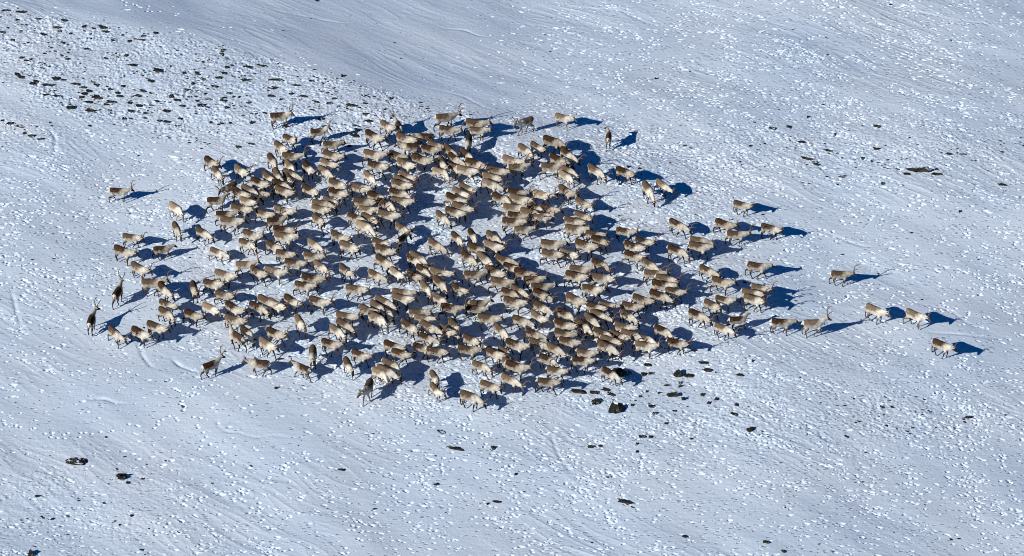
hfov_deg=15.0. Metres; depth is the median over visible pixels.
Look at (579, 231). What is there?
reindeer
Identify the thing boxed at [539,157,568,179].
reindeer
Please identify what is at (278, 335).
reindeer
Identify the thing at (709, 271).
reindeer
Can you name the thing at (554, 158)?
reindeer
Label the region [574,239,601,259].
reindeer
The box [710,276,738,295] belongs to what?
reindeer
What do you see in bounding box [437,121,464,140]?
reindeer
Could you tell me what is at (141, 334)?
reindeer
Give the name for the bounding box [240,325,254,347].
reindeer
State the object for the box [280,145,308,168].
reindeer
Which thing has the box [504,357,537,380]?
reindeer
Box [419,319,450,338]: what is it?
reindeer
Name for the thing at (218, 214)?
reindeer
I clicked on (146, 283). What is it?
reindeer
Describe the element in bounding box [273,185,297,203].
reindeer
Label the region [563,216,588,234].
reindeer
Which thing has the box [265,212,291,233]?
reindeer
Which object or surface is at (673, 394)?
rock
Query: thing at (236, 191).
reindeer
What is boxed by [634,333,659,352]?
reindeer
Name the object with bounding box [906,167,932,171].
rock
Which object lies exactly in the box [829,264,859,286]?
reindeer
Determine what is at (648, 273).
reindeer
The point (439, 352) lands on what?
reindeer
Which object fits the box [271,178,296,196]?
reindeer
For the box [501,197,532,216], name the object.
reindeer
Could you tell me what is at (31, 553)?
rock
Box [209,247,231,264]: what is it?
reindeer
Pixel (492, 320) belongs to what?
reindeer
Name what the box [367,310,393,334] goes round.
reindeer
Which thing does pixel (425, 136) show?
reindeer
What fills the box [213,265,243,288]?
reindeer
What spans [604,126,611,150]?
reindeer
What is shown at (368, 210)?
reindeer
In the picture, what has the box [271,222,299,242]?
reindeer
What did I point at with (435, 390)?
reindeer
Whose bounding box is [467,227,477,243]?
reindeer
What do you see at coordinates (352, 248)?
reindeer
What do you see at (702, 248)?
reindeer
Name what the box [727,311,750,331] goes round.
reindeer
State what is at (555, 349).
reindeer
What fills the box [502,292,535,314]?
reindeer
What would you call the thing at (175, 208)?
reindeer
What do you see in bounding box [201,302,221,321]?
reindeer
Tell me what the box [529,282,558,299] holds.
reindeer
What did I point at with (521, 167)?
reindeer
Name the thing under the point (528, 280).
reindeer
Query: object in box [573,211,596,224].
reindeer
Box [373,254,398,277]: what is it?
reindeer
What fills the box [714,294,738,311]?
reindeer
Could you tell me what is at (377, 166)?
reindeer
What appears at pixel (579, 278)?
reindeer
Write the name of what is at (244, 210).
reindeer
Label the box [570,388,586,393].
rock
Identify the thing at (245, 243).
reindeer
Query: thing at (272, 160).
reindeer
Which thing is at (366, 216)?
reindeer
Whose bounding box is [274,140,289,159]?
reindeer
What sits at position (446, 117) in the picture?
reindeer
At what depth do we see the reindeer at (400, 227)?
262.96 m
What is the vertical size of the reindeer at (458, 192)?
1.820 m
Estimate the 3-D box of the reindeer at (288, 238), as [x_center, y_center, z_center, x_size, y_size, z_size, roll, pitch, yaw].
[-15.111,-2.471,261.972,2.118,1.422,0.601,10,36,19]
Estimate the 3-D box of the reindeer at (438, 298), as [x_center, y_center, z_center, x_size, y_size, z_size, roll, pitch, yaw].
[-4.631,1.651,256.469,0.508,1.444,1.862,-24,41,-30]
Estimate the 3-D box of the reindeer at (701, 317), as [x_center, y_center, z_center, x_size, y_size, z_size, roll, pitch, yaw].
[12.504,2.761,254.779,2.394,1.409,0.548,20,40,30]
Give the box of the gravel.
[0,0,1023,554]
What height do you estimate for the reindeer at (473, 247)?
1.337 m
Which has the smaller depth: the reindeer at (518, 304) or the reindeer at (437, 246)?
the reindeer at (518, 304)
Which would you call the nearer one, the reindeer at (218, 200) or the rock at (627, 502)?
the rock at (627, 502)
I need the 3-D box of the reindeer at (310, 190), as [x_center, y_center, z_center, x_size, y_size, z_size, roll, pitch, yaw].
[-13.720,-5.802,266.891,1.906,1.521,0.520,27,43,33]
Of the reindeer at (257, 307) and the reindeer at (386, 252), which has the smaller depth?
the reindeer at (257, 307)
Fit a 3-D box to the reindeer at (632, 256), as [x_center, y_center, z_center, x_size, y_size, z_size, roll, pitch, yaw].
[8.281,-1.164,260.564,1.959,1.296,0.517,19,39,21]
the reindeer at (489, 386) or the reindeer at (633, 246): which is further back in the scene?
the reindeer at (633, 246)
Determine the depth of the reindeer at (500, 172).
268.55 m
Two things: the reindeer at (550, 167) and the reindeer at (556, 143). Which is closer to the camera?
the reindeer at (550, 167)
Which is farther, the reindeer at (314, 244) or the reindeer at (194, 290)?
the reindeer at (314, 244)
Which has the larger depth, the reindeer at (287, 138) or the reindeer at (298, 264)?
the reindeer at (287, 138)
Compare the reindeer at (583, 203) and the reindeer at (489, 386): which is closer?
the reindeer at (489, 386)
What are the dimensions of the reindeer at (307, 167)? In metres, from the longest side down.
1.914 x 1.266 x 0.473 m
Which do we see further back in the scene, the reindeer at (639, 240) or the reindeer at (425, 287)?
the reindeer at (639, 240)
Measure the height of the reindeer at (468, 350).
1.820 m
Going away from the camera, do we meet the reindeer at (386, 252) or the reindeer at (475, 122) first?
the reindeer at (386, 252)
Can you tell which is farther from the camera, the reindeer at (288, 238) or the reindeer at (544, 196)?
the reindeer at (544, 196)
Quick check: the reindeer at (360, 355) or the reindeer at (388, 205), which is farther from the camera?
the reindeer at (388, 205)
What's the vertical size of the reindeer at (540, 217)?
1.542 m
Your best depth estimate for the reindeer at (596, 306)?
255.41 m
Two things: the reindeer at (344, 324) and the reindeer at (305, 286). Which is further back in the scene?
the reindeer at (305, 286)
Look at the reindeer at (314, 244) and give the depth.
261.07 m
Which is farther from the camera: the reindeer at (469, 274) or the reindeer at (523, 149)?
the reindeer at (523, 149)
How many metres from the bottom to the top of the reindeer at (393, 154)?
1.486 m
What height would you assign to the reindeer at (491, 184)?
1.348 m
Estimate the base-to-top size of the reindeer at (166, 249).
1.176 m
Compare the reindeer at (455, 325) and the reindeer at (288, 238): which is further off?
the reindeer at (288, 238)
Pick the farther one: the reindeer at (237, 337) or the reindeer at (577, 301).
the reindeer at (577, 301)
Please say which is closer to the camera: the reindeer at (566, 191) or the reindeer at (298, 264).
the reindeer at (298, 264)
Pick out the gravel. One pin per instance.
(356, 150)
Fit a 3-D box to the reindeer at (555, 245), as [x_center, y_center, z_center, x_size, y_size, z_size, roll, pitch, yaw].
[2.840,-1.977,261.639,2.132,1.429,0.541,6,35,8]
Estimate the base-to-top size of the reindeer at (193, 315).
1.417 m
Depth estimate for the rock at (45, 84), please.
279.46 m
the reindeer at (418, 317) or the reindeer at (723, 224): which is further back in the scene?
the reindeer at (723, 224)
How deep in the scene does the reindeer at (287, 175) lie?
267.87 m
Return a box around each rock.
[27,549,34,555]
[41,83,54,85]
[65,457,86,464]
[92,94,101,99]
[116,473,126,479]
[268,78,284,80]
[446,446,464,450]
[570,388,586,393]
[591,398,600,404]
[608,402,625,413]
[612,367,630,375]
[617,498,633,504]
[666,392,680,396]
[673,369,682,376]
[682,373,693,377]
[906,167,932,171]
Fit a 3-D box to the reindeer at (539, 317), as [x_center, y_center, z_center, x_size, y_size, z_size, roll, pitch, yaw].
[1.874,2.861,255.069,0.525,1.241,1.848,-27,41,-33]
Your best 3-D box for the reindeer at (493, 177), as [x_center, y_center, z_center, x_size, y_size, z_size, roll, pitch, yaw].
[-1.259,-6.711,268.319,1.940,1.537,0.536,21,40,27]
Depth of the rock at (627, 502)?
240.47 m
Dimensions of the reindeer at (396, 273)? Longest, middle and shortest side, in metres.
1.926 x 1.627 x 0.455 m
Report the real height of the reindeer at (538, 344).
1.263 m
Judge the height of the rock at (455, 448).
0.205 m
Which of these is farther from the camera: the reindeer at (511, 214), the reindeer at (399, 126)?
the reindeer at (399, 126)
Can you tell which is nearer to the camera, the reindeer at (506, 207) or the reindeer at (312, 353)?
the reindeer at (312, 353)
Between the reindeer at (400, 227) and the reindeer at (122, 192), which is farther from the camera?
the reindeer at (122, 192)
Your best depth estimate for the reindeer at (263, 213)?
264.48 m
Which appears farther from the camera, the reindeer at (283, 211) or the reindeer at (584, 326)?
the reindeer at (283, 211)
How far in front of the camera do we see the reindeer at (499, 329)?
253.17 m
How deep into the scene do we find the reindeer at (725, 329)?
253.49 m
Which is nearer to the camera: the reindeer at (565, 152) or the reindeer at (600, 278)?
the reindeer at (600, 278)
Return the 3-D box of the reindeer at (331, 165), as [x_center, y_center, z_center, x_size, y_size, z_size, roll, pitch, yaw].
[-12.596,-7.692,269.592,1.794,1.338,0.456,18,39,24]
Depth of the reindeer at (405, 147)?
270.96 m
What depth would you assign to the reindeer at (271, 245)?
261.00 m
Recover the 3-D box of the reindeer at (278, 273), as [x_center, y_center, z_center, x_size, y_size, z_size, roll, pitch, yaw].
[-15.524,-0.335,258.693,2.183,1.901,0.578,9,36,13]
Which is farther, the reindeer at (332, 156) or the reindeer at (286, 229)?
the reindeer at (332, 156)
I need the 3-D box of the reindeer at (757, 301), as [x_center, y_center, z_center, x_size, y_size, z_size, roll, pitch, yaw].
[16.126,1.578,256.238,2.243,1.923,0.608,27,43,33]
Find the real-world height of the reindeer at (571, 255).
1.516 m
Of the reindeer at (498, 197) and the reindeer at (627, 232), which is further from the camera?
the reindeer at (498, 197)
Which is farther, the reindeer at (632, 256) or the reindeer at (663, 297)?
the reindeer at (632, 256)
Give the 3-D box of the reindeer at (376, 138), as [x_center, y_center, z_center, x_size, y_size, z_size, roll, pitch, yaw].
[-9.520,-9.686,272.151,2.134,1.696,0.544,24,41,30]
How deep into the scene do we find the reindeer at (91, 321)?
254.66 m
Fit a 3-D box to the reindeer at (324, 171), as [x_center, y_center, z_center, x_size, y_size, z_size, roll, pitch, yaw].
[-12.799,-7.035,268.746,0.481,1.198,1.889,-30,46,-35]
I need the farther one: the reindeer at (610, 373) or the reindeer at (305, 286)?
the reindeer at (305, 286)
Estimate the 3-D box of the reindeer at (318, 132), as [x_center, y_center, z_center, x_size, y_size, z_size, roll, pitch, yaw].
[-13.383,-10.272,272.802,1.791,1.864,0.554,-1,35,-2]
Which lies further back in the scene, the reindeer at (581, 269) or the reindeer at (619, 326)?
the reindeer at (581, 269)
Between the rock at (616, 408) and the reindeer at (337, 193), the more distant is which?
the reindeer at (337, 193)
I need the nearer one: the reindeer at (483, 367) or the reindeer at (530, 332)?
the reindeer at (483, 367)
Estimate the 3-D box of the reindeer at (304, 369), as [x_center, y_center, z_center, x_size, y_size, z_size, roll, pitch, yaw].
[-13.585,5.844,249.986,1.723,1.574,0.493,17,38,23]
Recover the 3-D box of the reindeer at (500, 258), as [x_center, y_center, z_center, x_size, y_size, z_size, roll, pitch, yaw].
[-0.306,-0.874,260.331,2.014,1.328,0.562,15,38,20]
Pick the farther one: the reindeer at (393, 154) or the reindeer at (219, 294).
the reindeer at (393, 154)
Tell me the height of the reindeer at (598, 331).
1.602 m
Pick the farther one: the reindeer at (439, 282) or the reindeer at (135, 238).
the reindeer at (135, 238)
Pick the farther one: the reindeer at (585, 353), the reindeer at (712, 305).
the reindeer at (712, 305)
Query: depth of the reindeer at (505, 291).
257.16 m
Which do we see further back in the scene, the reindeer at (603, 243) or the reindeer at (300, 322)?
the reindeer at (603, 243)
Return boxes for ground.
[0,0,1023,555]
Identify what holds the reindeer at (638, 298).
on the ground
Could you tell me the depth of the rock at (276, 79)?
280.25 m
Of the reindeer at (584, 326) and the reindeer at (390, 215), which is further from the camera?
the reindeer at (390, 215)
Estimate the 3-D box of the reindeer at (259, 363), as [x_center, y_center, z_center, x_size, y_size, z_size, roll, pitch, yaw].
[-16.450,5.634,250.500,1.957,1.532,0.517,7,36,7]
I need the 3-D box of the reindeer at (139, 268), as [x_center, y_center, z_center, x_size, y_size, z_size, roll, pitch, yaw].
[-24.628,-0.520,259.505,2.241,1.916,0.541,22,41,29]
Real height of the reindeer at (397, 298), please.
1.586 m
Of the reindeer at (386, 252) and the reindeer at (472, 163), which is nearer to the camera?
the reindeer at (386, 252)
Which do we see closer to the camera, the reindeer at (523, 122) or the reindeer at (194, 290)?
the reindeer at (194, 290)
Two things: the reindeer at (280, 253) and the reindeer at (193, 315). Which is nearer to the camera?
the reindeer at (193, 315)
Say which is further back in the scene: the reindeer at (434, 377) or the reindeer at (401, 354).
the reindeer at (401, 354)
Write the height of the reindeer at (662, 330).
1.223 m
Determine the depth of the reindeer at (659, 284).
257.38 m
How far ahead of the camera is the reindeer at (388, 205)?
264.88 m
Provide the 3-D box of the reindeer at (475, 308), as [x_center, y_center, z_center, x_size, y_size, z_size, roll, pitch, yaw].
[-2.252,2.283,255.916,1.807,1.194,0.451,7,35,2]
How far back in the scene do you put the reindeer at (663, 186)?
267.82 m
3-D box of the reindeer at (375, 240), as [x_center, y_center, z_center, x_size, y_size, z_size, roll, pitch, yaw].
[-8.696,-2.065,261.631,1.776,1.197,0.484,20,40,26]
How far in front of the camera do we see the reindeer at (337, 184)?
267.15 m
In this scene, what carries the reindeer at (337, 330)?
on the ground
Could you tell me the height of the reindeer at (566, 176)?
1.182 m
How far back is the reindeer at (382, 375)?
249.04 m
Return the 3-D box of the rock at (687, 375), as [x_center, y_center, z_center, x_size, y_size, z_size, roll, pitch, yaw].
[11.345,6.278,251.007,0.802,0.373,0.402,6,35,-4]
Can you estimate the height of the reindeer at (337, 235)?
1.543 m
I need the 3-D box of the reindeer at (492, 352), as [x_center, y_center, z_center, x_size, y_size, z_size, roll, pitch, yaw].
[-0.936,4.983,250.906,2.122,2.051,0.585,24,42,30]
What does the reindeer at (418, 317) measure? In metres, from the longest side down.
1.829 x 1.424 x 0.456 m
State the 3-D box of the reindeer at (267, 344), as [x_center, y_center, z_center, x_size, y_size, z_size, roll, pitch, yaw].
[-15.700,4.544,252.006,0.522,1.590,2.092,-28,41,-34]
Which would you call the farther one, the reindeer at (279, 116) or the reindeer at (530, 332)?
the reindeer at (279, 116)
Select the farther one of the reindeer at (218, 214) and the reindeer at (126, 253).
the reindeer at (218, 214)
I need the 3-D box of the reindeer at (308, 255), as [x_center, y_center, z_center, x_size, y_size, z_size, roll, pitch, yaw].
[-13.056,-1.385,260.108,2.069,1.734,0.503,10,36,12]
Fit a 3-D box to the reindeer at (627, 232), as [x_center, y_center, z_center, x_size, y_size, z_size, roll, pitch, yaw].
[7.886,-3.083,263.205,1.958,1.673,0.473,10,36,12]
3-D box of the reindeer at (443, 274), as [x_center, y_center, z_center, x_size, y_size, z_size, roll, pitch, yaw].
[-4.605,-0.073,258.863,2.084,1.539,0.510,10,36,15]
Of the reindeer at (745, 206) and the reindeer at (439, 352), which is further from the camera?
the reindeer at (745, 206)
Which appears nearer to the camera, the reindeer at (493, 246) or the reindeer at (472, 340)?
the reindeer at (472, 340)
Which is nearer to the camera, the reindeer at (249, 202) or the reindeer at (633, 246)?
the reindeer at (633, 246)
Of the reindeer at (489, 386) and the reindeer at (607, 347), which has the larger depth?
the reindeer at (607, 347)
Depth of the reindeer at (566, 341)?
252.24 m
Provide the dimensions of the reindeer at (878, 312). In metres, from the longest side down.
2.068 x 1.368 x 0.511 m
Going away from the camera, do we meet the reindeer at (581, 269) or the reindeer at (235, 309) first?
the reindeer at (235, 309)
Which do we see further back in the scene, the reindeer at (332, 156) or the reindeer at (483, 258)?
the reindeer at (332, 156)
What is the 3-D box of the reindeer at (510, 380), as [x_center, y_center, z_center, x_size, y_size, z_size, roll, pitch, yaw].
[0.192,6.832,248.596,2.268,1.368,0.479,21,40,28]
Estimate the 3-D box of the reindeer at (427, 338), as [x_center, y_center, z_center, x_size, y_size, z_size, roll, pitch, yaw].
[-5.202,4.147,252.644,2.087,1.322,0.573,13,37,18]
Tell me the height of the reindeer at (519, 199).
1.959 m
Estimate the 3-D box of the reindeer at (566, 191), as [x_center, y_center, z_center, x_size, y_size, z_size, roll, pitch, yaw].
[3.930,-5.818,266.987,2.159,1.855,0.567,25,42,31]
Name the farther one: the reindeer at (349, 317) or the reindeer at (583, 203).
the reindeer at (583, 203)
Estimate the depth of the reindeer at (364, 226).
262.72 m
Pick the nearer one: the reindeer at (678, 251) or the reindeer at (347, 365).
the reindeer at (347, 365)
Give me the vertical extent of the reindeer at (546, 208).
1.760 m
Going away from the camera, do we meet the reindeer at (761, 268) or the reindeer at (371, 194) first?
the reindeer at (761, 268)
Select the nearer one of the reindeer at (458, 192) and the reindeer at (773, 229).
the reindeer at (773, 229)
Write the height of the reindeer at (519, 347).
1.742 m
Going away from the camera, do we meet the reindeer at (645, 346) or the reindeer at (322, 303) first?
the reindeer at (645, 346)
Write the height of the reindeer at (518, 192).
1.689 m
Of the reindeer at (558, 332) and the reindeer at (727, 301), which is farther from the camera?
the reindeer at (727, 301)
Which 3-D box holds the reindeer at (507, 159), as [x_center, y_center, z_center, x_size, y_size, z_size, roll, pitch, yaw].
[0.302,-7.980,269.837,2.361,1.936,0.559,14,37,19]
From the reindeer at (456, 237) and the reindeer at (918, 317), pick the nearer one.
the reindeer at (918, 317)
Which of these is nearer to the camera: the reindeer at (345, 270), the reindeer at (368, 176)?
the reindeer at (345, 270)
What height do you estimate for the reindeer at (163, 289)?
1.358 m
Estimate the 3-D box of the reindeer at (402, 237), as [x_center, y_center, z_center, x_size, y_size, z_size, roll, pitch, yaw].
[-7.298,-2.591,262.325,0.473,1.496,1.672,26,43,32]
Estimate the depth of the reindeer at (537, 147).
271.41 m
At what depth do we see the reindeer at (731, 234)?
262.99 m
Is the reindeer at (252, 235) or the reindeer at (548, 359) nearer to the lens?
the reindeer at (548, 359)
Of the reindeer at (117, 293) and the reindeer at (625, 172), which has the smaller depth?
the reindeer at (117, 293)
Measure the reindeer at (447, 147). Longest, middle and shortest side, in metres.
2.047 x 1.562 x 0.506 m
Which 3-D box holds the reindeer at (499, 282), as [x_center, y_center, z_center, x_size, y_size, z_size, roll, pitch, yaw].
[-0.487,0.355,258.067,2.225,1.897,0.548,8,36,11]
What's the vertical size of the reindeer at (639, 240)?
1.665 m
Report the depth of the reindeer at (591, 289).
257.06 m
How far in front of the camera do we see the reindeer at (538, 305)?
255.47 m
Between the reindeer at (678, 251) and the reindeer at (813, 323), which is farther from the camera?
the reindeer at (678, 251)
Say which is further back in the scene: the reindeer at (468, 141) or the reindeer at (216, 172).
the reindeer at (468, 141)
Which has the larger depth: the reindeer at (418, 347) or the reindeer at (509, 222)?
the reindeer at (509, 222)
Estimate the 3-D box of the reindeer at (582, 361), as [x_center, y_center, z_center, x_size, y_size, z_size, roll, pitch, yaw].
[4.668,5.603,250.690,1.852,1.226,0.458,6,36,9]
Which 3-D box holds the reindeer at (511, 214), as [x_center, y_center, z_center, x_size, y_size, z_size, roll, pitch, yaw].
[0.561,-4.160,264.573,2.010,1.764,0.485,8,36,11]
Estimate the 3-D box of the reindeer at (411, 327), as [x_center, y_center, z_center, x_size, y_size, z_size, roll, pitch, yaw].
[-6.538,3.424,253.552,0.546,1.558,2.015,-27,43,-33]
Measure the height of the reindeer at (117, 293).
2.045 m
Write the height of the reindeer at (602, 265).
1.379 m
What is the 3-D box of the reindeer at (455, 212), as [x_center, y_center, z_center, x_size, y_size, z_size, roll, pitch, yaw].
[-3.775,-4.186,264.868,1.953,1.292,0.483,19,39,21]
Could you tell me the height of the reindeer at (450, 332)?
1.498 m
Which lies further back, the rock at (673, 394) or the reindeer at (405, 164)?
the reindeer at (405, 164)
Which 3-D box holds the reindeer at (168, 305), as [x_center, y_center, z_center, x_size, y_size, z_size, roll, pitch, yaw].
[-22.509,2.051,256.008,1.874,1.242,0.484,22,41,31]
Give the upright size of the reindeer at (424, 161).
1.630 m
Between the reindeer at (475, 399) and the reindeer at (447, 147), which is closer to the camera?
the reindeer at (475, 399)
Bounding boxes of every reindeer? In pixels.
[86,297,100,336]
[107,325,133,348]
[108,180,134,202]
[112,269,124,309]
[113,244,139,265]
[121,232,147,248]
[130,261,156,278]
[130,325,153,347]
[139,269,172,296]
[146,320,170,341]
[152,244,176,260]
[157,281,175,301]
[158,306,176,328]
[159,298,180,312]
[168,201,185,222]
[172,221,182,241]
[183,308,206,327]
[190,280,203,302]
[195,226,214,245]
[200,345,225,379]
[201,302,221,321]
[202,278,227,294]
[204,155,224,176]
[205,190,229,213]
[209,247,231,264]
[211,165,227,185]
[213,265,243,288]
[214,209,240,225]
[214,289,239,303]
[215,181,236,199]
[219,216,248,235]
[223,312,251,331]
[225,300,248,316]
[226,318,246,351]
[230,186,253,204]
[230,203,256,221]
[234,164,252,182]
[234,251,262,275]
[238,196,261,206]
[238,238,257,255]
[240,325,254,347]
[241,356,271,375]
[242,226,268,246]
[248,300,271,321]
[250,176,272,191]
[250,264,270,286]
[254,188,272,204]
[255,205,279,224]
[259,336,279,359]
[262,170,277,190]
[263,262,294,284]
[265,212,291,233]
[265,240,285,259]
[266,326,292,347]
[267,152,277,172]
[268,104,294,129]
[268,297,290,319]
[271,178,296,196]
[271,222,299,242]
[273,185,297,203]
[273,205,299,223]
[273,231,302,250]
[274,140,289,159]
[275,249,298,263]
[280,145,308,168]
[282,134,297,152]
[283,258,310,275]
[283,293,304,314]
[284,159,295,172]
[284,172,293,187]
[287,358,310,382]
[293,280,319,295]
[294,314,307,338]
[300,268,331,293]
[301,184,320,201]
[302,160,316,180]
[302,247,331,267]
[307,238,326,254]
[307,292,338,315]
[308,119,332,143]
[309,344,316,369]
[310,204,333,219]
[311,213,325,234]
[313,259,330,278]
[317,164,335,182]
[320,158,341,172]
[320,338,346,356]
[321,138,346,153]
[322,149,347,168]
[327,177,348,198]
[327,185,355,205]
[328,323,347,343]
[330,230,353,251]
[335,307,365,326]
[336,317,357,336]
[338,240,360,260]
[339,263,360,283]
[343,356,355,380]
[344,284,370,301]
[347,211,375,231]
[348,182,375,197]
[350,349,374,367]
[352,195,381,212]
[355,219,377,238]
[357,199,383,216]
[357,378,373,405]
[359,304,382,324]
[360,212,382,231]
[362,148,390,165]
[363,170,377,189]
[364,129,388,150]
[366,161,390,179]
[366,190,387,209]
[366,268,389,287]
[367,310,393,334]
[371,237,391,252]
[371,366,389,388]
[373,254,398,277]
[374,242,402,262]
[376,209,404,228]
[377,197,398,211]
[382,306,397,324]
[382,339,408,359]
[388,149,411,167]
[388,188,414,203]
[390,109,402,131]
[390,177,417,193]
[390,196,417,213]
[390,266,409,286]
[390,293,418,310]
[390,348,414,365]
[393,141,420,154]
[395,132,420,153]
[395,221,416,239]
[396,157,419,172]
[396,228,412,252]
[399,318,420,341]
[406,253,424,271]
[406,269,425,284]
[409,133,435,143]
[410,153,436,174]
[411,342,433,358]
[412,314,438,324]
[416,263,437,282]
[417,332,446,346]
[419,144,444,157]
[419,280,432,304]
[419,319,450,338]
[425,346,451,362]
[428,237,449,259]
[428,267,457,281]
[428,382,446,402]
[429,369,439,388]
[431,167,452,184]
[432,292,449,312]
[433,103,462,131]
[433,275,451,298]
[435,210,452,229]
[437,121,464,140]
[438,155,449,171]
[438,297,469,320]
[439,323,459,344]
[443,143,459,163]
[443,192,474,207]
[444,206,468,224]
[446,151,466,166]
[448,317,461,343]
[450,282,471,302]
[451,231,465,249]
[452,186,476,205]
[456,163,485,183]
[456,339,488,360]
[458,389,487,411]
[459,148,477,159]
[461,250,479,270]
[462,262,491,286]
[462,333,484,346]
[464,116,493,136]
[464,157,487,177]
[465,133,471,151]
[465,304,491,319]
[466,241,491,259]
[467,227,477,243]
[468,124,493,141]
[471,360,497,379]
[475,251,497,268]
[476,312,505,330]
[479,178,511,193]
[479,379,502,398]
[481,172,503,191]
[483,239,511,257]
[484,162,516,183]
[484,264,508,282]
[485,345,511,367]
[486,230,505,244]
[488,272,520,293]
[491,192,513,206]
[493,323,512,345]
[494,254,520,271]
[500,215,530,234]
[500,287,521,300]
[500,373,530,393]
[501,153,530,175]
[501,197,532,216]
[502,262,523,277]
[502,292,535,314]
[504,338,533,359]
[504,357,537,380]
[506,155,535,179]
[506,183,534,197]
[506,207,532,218]
[508,191,538,212]
[510,314,536,331]
[512,116,534,135]
[512,218,539,240]
[513,267,538,286]
[517,143,534,162]
[522,273,549,290]
[524,328,549,342]
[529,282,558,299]
[529,337,546,354]
[530,141,547,158]
[530,211,557,228]
[530,310,551,329]
[531,185,560,205]
[531,299,561,322]
[532,288,560,306]
[535,377,562,395]
[538,353,559,369]
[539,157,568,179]
[539,201,566,221]
[539,239,569,253]
[540,249,565,267]
[542,135,569,154]
[545,366,571,381]
[546,342,567,360]
[548,153,573,168]
[553,318,580,331]
[553,328,580,346]
[554,113,576,130]
[557,170,575,187]
[557,184,583,204]
[557,308,580,322]
[557,335,587,353]
[558,248,580,264]
[560,146,586,169]
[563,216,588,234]
[563,224,592,241]
[564,270,592,289]
[564,292,589,313]
[567,261,597,282]
[570,356,598,373]
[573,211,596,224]
[573,317,593,340]
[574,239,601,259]
[575,196,598,212]
[575,347,601,363]
[581,282,608,301]
[584,230,609,240]
[586,301,610,312]
[587,163,612,184]
[588,272,617,292]
[590,234,613,254]
[590,258,615,275]
[591,326,615,341]
[596,339,623,361]
[601,366,624,385]
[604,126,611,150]
[613,321,640,331]
[615,166,636,184]
[615,223,642,241]
[619,309,641,326]
[620,300,647,318]
[621,250,647,269]
[623,240,648,253]
[631,293,657,312]
[633,336,663,358]
[634,235,660,252]
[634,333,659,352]
[641,257,667,270]
[642,180,657,206]
[642,262,673,285]
[648,289,677,308]
[650,279,680,297]
[653,324,676,342]
[654,178,674,198]
[665,283,691,303]
[666,244,691,263]
[666,338,694,354]
[669,218,697,238]
[686,241,716,259]
[687,308,719,328]
[698,264,720,281]
[702,298,722,320]
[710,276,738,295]
[713,218,739,232]
[713,322,741,340]
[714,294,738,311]
[725,223,754,246]
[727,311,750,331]
[732,200,755,216]
[742,293,770,312]
[745,261,774,279]
[759,223,783,239]
[769,318,798,335]
[801,306,832,337]
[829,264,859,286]
[865,303,891,324]
[903,308,930,329]
[931,338,957,358]
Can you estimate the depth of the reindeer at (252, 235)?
262.17 m
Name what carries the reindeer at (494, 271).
on the ground
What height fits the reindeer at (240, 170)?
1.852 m
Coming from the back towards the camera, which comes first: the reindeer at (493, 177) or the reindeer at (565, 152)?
the reindeer at (565, 152)
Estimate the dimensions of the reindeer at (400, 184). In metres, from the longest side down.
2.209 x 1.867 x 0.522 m
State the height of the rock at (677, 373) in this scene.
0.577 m
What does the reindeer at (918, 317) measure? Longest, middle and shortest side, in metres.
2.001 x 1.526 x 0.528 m
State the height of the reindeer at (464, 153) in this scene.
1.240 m
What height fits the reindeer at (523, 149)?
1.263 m
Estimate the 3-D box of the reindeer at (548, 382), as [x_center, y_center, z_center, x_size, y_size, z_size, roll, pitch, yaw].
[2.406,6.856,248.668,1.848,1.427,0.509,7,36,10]
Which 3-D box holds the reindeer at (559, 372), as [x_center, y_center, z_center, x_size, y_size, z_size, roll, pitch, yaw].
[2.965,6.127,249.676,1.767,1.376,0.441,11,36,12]
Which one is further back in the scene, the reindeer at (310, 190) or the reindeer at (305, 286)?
the reindeer at (310, 190)
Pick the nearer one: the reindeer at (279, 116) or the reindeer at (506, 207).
the reindeer at (506, 207)
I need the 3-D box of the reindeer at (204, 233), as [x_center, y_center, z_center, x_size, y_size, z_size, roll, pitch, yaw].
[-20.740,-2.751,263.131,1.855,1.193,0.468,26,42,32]
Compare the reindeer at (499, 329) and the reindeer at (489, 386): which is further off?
the reindeer at (499, 329)
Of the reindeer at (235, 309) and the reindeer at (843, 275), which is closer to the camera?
the reindeer at (235, 309)
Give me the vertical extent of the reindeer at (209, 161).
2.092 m
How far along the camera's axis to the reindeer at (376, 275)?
258.36 m
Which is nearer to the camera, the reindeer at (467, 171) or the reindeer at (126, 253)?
the reindeer at (126, 253)
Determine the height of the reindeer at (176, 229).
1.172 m
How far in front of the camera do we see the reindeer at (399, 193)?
266.12 m
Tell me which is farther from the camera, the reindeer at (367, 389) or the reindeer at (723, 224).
the reindeer at (723, 224)
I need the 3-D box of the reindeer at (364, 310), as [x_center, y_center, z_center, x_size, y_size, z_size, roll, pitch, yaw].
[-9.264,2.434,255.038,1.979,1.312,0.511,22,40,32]
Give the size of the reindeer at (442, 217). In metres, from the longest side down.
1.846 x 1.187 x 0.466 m
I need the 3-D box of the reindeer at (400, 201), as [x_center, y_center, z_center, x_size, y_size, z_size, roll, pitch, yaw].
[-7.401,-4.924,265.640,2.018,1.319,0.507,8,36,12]
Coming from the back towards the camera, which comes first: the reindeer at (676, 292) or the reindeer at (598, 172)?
the reindeer at (598, 172)
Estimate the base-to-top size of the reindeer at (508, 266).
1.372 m
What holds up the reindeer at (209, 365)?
on the ground
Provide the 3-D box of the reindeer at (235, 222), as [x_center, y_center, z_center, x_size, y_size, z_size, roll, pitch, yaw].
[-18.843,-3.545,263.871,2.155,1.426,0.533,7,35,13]
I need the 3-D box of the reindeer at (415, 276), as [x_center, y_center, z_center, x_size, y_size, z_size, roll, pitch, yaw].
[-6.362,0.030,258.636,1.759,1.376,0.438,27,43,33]

